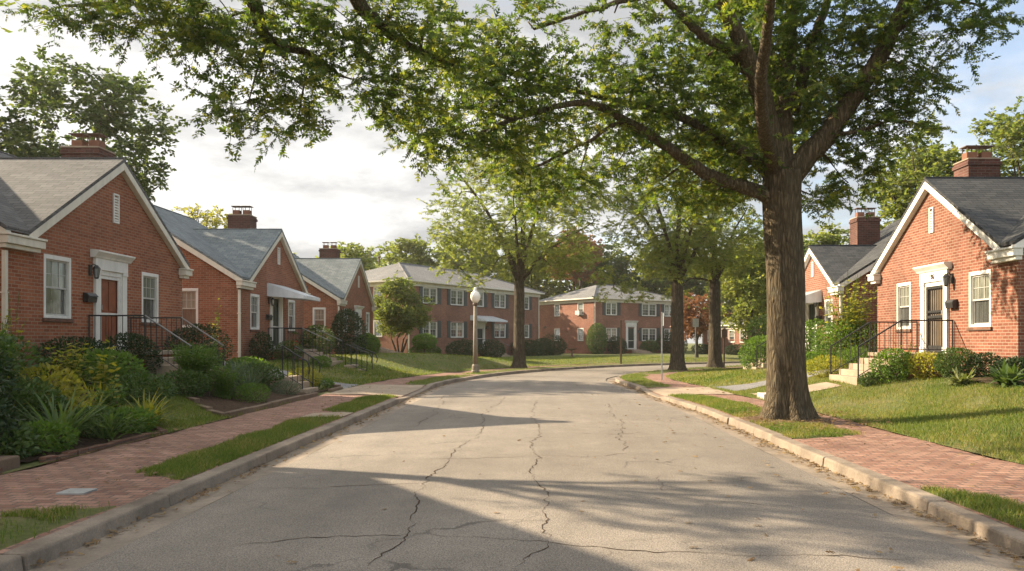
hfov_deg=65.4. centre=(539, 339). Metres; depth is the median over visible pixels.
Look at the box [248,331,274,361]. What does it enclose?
shrub
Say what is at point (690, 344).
ground
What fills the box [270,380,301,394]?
shrub
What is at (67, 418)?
lily clump
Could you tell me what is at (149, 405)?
lily clump
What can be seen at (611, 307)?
window
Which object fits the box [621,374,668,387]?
verge
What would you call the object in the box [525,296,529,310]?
window
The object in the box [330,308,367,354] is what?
shrub
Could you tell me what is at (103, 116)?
backyard tree
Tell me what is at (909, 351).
tall plant
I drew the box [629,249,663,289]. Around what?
distant tree
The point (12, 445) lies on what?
shrub
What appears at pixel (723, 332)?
sign post
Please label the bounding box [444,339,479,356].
hedge
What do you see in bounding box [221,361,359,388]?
driveway
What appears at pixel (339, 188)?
sky
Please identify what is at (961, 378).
hosta
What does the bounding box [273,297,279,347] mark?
storm door
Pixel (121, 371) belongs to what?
shrub
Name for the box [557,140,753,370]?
oak tree
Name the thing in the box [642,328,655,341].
window
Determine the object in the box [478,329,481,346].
door
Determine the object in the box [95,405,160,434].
shrub
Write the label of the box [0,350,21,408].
shrub
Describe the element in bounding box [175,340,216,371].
feathery bush
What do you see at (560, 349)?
shrub
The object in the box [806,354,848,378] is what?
shrub
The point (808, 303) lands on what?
storm door
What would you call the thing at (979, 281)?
window
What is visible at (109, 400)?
tall plant
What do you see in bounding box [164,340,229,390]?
feathery bush
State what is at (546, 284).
distant tree
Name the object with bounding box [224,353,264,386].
grass clump
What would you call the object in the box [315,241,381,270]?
backyard tree
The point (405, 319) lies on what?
ornamental tree
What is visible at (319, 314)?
window
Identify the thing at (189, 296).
window
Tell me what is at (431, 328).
window
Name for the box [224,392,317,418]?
bed edging
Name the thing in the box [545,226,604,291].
backyard tree
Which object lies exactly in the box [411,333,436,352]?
topiary
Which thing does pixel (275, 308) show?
door
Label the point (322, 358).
shrub
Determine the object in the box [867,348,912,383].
shrub
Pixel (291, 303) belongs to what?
window
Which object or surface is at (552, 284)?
backyard tree
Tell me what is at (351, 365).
garden steps
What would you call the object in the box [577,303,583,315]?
window
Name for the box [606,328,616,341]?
window
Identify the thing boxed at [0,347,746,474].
lawn
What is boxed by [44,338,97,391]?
tall plant
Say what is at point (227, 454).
verge grass
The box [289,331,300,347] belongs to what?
shrub
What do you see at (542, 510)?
road cracks
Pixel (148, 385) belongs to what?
shrub
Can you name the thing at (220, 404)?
garden bed
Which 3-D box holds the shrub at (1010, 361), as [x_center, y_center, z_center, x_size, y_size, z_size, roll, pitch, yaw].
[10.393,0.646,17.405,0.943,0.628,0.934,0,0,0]
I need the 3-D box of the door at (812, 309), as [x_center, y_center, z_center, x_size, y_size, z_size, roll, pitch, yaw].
[11.021,-0.549,32.200,0.157,1.957,0.930,0,0,0]
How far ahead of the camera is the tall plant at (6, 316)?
14.64 m
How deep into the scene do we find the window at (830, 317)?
30.54 m
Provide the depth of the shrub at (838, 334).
26.94 m
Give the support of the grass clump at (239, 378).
on the garden bed at (220, 404)
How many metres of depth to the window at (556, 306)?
87.41 m
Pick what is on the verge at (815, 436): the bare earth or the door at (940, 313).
the bare earth
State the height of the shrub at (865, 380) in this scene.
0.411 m
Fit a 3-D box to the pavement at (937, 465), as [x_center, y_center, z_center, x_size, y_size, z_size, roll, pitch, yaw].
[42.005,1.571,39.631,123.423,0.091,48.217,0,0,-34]
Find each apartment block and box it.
[365,256,544,356]
[539,281,683,353]
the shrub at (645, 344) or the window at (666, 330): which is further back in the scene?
the window at (666, 330)
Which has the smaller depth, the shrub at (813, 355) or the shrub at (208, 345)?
the shrub at (208, 345)
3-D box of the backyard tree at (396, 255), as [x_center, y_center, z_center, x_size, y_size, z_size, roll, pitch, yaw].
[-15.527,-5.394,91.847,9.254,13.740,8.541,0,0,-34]
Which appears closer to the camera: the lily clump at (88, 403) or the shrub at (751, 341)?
the lily clump at (88, 403)
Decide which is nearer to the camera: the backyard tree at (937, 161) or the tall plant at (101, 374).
the tall plant at (101, 374)
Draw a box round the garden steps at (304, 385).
[280,345,320,392]
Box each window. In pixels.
[42,254,73,322]
[141,272,160,325]
[182,288,197,329]
[250,294,260,331]
[288,300,294,332]
[313,308,325,332]
[366,312,369,333]
[373,287,381,298]
[373,320,382,337]
[423,287,437,304]
[423,322,437,338]
[450,289,463,306]
[450,321,463,338]
[477,292,483,307]
[494,293,505,308]
[494,324,505,338]
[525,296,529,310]
[525,325,529,338]
[554,304,559,316]
[554,329,559,341]
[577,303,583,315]
[577,328,583,341]
[606,302,617,315]
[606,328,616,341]
[642,303,656,316]
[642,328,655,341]
[664,304,670,316]
[664,329,670,341]
[728,330,734,342]
[825,299,832,326]
[895,282,910,331]
[966,269,991,330]
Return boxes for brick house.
[702,321,766,353]
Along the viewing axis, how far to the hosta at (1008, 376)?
16.48 m
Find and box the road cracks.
[229,395,909,565]
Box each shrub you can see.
[0,330,26,376]
[0,332,50,408]
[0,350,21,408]
[0,375,68,422]
[0,396,25,450]
[0,418,42,458]
[4,419,80,454]
[7,362,86,416]
[34,335,111,372]
[58,405,126,437]
[70,347,148,387]
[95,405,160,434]
[98,332,163,375]
[107,372,178,403]
[157,369,211,396]
[163,323,234,360]
[189,344,222,368]
[224,356,270,373]
[233,362,284,389]
[233,382,271,402]
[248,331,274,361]
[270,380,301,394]
[272,339,303,359]
[288,367,322,386]
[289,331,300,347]
[300,324,335,354]
[309,355,331,367]
[311,376,334,388]
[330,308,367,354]
[356,332,380,353]
[407,345,441,353]
[542,334,566,354]
[586,323,607,353]
[607,336,627,353]
[639,339,658,352]
[655,331,670,352]
[669,338,687,352]
[738,334,766,368]
[741,313,766,360]
[805,318,837,360]
[806,350,834,370]
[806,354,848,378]
[811,319,876,365]
[818,274,876,363]
[836,346,869,368]
[857,372,880,386]
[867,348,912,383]
[907,350,946,379]
[933,347,981,377]
[964,352,1001,376]
[992,356,1023,379]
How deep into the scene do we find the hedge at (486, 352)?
64.92 m
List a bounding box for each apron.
[324,384,423,396]
[649,387,731,395]
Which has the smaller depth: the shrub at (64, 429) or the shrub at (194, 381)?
the shrub at (64, 429)
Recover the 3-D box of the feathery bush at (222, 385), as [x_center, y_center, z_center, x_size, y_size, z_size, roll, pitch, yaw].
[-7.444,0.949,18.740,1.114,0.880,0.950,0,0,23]
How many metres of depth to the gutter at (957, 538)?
7.96 m
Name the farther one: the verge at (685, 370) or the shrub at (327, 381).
the verge at (685, 370)
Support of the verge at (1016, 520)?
on the pavement at (937, 465)
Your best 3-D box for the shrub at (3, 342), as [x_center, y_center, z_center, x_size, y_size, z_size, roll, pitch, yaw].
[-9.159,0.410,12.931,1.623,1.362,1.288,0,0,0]
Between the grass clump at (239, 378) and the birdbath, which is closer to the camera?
the grass clump at (239, 378)
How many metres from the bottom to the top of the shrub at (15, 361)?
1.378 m
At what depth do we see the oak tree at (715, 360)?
44.08 m
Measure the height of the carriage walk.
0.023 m
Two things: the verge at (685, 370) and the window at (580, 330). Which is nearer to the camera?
the verge at (685, 370)
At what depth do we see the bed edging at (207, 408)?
16.57 m
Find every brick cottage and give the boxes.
[0,133,223,383]
[153,204,342,364]
[293,242,402,354]
[743,208,899,369]
[829,145,1023,384]
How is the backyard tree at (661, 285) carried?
on the lawn at (442, 362)
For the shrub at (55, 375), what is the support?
on the garden bed at (84, 442)
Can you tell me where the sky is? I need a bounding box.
[0,0,1023,342]
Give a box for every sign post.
[620,320,621,363]
[661,312,663,379]
[693,318,698,360]
[721,328,726,365]
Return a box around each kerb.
[0,361,750,570]
[615,367,1023,555]
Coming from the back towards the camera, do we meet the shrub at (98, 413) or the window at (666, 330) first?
the window at (666, 330)
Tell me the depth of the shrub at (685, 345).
83.90 m
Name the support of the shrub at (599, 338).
on the lawn at (442, 362)
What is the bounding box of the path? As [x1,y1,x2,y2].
[749,382,840,394]
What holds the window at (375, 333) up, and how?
in the apartment block at (452, 310)
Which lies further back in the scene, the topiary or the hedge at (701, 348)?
the hedge at (701, 348)
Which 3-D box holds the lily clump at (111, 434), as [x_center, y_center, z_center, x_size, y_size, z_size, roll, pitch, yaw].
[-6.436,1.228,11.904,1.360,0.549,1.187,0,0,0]
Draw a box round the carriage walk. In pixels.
[302,412,352,416]
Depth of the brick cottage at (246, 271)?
31.28 m
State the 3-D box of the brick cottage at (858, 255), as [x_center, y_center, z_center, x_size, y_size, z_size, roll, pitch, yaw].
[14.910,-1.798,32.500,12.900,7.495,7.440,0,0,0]
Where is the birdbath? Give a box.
[567,348,576,356]
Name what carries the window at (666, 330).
in the apartment block at (570, 318)
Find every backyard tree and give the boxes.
[0,45,183,203]
[0,96,26,155]
[170,203,231,228]
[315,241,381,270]
[373,234,443,268]
[435,228,504,279]
[493,228,572,299]
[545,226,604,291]
[566,239,640,292]
[630,233,710,305]
[705,266,760,317]
[803,221,849,247]
[856,111,964,229]
[957,96,1023,176]
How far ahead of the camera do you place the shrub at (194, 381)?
17.86 m
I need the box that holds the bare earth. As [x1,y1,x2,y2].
[740,416,836,425]
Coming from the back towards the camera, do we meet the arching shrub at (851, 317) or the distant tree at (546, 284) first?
the distant tree at (546, 284)
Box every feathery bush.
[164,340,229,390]
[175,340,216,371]
[200,363,251,398]
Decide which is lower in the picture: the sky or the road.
the road
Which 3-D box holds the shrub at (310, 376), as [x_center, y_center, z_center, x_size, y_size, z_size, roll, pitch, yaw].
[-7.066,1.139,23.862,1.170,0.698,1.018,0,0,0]
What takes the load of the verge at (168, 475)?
on the pavement at (72, 472)
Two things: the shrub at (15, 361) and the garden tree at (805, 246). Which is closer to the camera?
the shrub at (15, 361)
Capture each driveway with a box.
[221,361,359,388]
[715,367,838,390]
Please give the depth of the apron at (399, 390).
24.63 m
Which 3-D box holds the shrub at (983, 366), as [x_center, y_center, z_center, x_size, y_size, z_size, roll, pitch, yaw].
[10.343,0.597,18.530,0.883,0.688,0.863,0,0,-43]
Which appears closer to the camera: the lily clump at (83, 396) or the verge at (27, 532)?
the verge at (27, 532)
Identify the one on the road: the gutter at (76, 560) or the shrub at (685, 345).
the gutter at (76, 560)
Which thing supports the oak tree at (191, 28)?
on the verge at (27, 532)
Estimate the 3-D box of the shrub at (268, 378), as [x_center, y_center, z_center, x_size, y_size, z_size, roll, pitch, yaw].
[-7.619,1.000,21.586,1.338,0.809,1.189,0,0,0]
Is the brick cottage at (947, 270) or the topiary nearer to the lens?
the brick cottage at (947, 270)
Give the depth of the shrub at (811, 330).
29.44 m
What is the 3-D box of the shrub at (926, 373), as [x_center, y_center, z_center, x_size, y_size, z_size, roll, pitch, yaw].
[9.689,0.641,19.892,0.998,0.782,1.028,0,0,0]
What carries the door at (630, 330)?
in the apartment block at (570, 318)
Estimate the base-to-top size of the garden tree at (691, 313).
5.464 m
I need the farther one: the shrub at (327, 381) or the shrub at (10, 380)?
the shrub at (327, 381)
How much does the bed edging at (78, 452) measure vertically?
0.314 m
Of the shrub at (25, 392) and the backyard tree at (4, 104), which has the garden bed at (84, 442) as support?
the shrub at (25, 392)
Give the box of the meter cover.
[56,488,96,494]
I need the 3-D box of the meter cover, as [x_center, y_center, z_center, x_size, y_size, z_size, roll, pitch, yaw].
[-4.690,1.537,8.075,0.280,0.026,0.250,0,0,0]
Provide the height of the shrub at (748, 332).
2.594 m
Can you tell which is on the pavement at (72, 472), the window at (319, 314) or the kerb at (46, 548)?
the kerb at (46, 548)
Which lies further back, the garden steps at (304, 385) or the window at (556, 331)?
the window at (556, 331)
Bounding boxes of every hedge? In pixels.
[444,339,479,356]
[478,339,505,357]
[525,339,543,355]
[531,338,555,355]
[691,344,708,353]
[725,344,742,354]
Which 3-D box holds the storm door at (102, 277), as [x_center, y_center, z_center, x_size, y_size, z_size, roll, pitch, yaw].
[-10.904,-0.679,20.200,0.032,1.857,0.930,0,0,0]
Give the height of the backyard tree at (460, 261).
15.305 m
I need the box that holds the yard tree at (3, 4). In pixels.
[0,0,27,32]
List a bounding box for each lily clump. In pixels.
[13,384,120,442]
[39,391,117,417]
[54,377,125,406]
[81,404,150,441]
[118,386,186,425]
[120,395,191,424]
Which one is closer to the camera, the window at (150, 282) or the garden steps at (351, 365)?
the window at (150, 282)
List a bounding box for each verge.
[0,506,115,549]
[144,417,342,479]
[327,396,393,412]
[407,375,472,384]
[468,360,743,374]
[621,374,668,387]
[640,365,749,373]
[672,395,851,438]
[920,488,1023,529]
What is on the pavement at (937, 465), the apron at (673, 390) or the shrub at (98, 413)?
the apron at (673, 390)
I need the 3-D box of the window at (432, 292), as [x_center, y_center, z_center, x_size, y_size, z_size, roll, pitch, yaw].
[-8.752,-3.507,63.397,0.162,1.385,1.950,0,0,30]
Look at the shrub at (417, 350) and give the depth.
52.77 m
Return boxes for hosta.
[945,367,979,385]
[978,358,1023,387]
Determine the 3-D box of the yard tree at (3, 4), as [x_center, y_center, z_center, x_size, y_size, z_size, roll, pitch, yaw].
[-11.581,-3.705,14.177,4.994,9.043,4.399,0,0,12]
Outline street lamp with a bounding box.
[470,287,479,372]
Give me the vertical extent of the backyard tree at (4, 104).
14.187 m
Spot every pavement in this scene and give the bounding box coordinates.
[0,360,740,553]
[621,367,1023,531]
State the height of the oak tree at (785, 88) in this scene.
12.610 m
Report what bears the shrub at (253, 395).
on the garden bed at (220, 404)
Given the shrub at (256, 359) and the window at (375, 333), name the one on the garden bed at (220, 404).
the shrub at (256, 359)
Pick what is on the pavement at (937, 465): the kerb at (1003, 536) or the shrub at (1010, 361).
the kerb at (1003, 536)
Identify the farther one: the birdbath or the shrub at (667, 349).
the shrub at (667, 349)
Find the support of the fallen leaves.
on the pavement at (72, 472)
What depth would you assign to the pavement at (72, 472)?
9.70 m
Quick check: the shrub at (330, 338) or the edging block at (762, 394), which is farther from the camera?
the shrub at (330, 338)
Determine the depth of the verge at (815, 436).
12.80 m
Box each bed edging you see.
[39,412,166,466]
[174,381,226,420]
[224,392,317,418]
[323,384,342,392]
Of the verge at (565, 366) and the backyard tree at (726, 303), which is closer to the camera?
the verge at (565, 366)
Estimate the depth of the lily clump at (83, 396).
14.20 m
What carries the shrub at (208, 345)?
on the garden bed at (220, 404)
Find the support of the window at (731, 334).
in the brick house
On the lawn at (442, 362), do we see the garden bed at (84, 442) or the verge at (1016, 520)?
the garden bed at (84, 442)
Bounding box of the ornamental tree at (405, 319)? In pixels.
[373,270,434,351]
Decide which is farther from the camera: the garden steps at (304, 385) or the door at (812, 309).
the door at (812, 309)
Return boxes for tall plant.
[0,289,23,369]
[0,315,30,363]
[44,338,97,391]
[82,335,120,399]
[87,378,128,411]
[891,341,916,378]
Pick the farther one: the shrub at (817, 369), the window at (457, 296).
the window at (457, 296)
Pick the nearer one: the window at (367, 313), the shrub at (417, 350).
the window at (367, 313)
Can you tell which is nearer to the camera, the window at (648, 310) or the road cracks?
the road cracks
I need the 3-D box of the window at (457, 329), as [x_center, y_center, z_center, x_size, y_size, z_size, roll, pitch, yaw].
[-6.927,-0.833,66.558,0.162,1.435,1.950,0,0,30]
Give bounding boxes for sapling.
[209,298,221,357]
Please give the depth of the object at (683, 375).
32.88 m
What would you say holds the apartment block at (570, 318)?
on the lawn at (442, 362)
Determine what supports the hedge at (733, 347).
on the lawn at (442, 362)
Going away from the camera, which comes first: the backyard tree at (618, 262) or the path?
the path
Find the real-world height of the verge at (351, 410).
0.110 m
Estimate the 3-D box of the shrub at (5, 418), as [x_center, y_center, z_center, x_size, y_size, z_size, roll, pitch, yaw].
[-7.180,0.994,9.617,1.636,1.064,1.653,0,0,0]
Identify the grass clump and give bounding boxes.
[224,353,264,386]
[228,361,271,397]
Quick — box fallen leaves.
[0,377,1023,570]
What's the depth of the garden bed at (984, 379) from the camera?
17.88 m
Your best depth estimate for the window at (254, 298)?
30.61 m
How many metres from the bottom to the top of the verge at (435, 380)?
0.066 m
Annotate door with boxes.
[101,275,119,349]
[101,279,116,344]
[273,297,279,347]
[273,299,277,345]
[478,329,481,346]
[628,328,633,347]
[808,303,813,350]
[810,304,814,346]
[929,288,942,345]
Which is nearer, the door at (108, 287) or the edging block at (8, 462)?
the edging block at (8, 462)
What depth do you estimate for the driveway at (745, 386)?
25.09 m
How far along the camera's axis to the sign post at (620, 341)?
50.49 m
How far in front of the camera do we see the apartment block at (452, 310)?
67.33 m
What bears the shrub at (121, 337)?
on the lawn at (442, 362)
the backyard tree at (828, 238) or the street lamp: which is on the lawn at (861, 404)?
the backyard tree at (828, 238)
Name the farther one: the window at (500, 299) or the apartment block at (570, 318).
the apartment block at (570, 318)
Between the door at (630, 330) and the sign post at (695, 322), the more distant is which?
the door at (630, 330)
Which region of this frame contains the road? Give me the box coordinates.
[75,363,1003,570]
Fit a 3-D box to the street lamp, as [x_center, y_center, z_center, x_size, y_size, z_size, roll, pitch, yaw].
[-2.963,-0.427,36.700,0.470,4.005,0.463,0,0,0]
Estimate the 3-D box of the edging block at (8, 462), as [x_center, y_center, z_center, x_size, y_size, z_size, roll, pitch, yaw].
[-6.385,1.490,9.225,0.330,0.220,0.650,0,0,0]
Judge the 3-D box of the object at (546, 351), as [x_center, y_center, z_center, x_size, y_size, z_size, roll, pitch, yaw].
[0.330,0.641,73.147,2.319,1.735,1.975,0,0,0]
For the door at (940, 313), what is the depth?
21.88 m
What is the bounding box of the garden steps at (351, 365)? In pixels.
[344,344,377,370]
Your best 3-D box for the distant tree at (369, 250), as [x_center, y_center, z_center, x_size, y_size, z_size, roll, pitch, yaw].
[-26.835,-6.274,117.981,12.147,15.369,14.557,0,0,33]
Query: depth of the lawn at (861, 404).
16.80 m
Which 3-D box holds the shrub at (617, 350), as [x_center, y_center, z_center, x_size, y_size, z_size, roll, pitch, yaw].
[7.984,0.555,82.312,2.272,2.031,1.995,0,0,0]
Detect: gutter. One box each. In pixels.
[27,365,655,570]
[606,377,1023,570]
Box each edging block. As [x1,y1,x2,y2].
[0,455,19,472]
[757,392,765,400]
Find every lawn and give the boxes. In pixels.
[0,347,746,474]
[670,365,1023,463]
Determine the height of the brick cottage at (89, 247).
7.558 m
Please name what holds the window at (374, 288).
in the apartment block at (452, 310)
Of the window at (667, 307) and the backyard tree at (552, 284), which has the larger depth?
the backyard tree at (552, 284)
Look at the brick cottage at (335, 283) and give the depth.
46.22 m
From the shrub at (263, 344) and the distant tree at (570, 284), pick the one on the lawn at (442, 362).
the distant tree at (570, 284)
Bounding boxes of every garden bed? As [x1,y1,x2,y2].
[10,372,155,462]
[177,367,330,411]
[937,375,1023,385]
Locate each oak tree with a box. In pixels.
[1,0,515,169]
[377,0,1023,421]
[417,126,613,367]
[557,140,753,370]
[661,168,764,367]
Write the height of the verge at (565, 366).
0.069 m
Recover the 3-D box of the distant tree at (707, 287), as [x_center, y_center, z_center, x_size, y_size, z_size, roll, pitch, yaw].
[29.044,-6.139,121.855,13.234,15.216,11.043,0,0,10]
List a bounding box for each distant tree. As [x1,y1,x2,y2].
[348,245,385,267]
[527,272,563,296]
[552,266,600,295]
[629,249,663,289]
[696,277,746,322]
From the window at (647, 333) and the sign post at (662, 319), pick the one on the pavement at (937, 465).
the sign post at (662, 319)
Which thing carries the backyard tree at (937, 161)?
on the lawn at (861, 404)
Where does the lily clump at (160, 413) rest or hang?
on the garden bed at (84, 442)
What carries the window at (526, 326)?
in the apartment block at (452, 310)
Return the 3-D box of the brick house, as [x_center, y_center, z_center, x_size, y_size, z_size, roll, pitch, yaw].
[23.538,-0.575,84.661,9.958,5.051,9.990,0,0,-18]
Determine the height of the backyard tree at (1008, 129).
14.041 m
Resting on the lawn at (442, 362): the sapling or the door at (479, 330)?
the sapling
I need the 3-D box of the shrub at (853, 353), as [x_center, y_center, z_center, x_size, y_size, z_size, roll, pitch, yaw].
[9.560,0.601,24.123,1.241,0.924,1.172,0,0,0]
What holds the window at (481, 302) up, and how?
in the apartment block at (452, 310)
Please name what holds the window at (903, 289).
in the brick cottage at (947, 270)
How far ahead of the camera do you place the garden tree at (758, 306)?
51.15 m
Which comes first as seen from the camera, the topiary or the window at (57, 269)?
the window at (57, 269)
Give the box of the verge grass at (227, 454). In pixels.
[0,360,1023,546]
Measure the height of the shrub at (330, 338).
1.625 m
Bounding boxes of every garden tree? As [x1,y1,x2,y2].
[669,292,731,357]
[707,226,766,360]
[739,240,817,330]
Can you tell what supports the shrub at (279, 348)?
on the lawn at (442, 362)
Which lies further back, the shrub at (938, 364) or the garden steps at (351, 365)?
the garden steps at (351, 365)
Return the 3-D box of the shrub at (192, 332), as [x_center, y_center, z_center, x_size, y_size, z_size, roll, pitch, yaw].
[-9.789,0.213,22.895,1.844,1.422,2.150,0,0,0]
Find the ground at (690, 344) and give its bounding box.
[0,343,1023,554]
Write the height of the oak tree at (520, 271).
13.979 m
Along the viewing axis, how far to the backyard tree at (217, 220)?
51.93 m
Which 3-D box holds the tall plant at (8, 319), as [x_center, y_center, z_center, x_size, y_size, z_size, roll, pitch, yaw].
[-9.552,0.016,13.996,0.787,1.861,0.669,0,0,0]
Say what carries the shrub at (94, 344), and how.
on the garden bed at (84, 442)
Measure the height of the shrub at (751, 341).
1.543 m
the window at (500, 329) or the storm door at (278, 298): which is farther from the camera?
the window at (500, 329)
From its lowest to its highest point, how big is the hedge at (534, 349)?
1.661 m
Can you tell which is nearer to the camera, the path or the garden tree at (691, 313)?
the path
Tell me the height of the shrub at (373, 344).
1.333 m

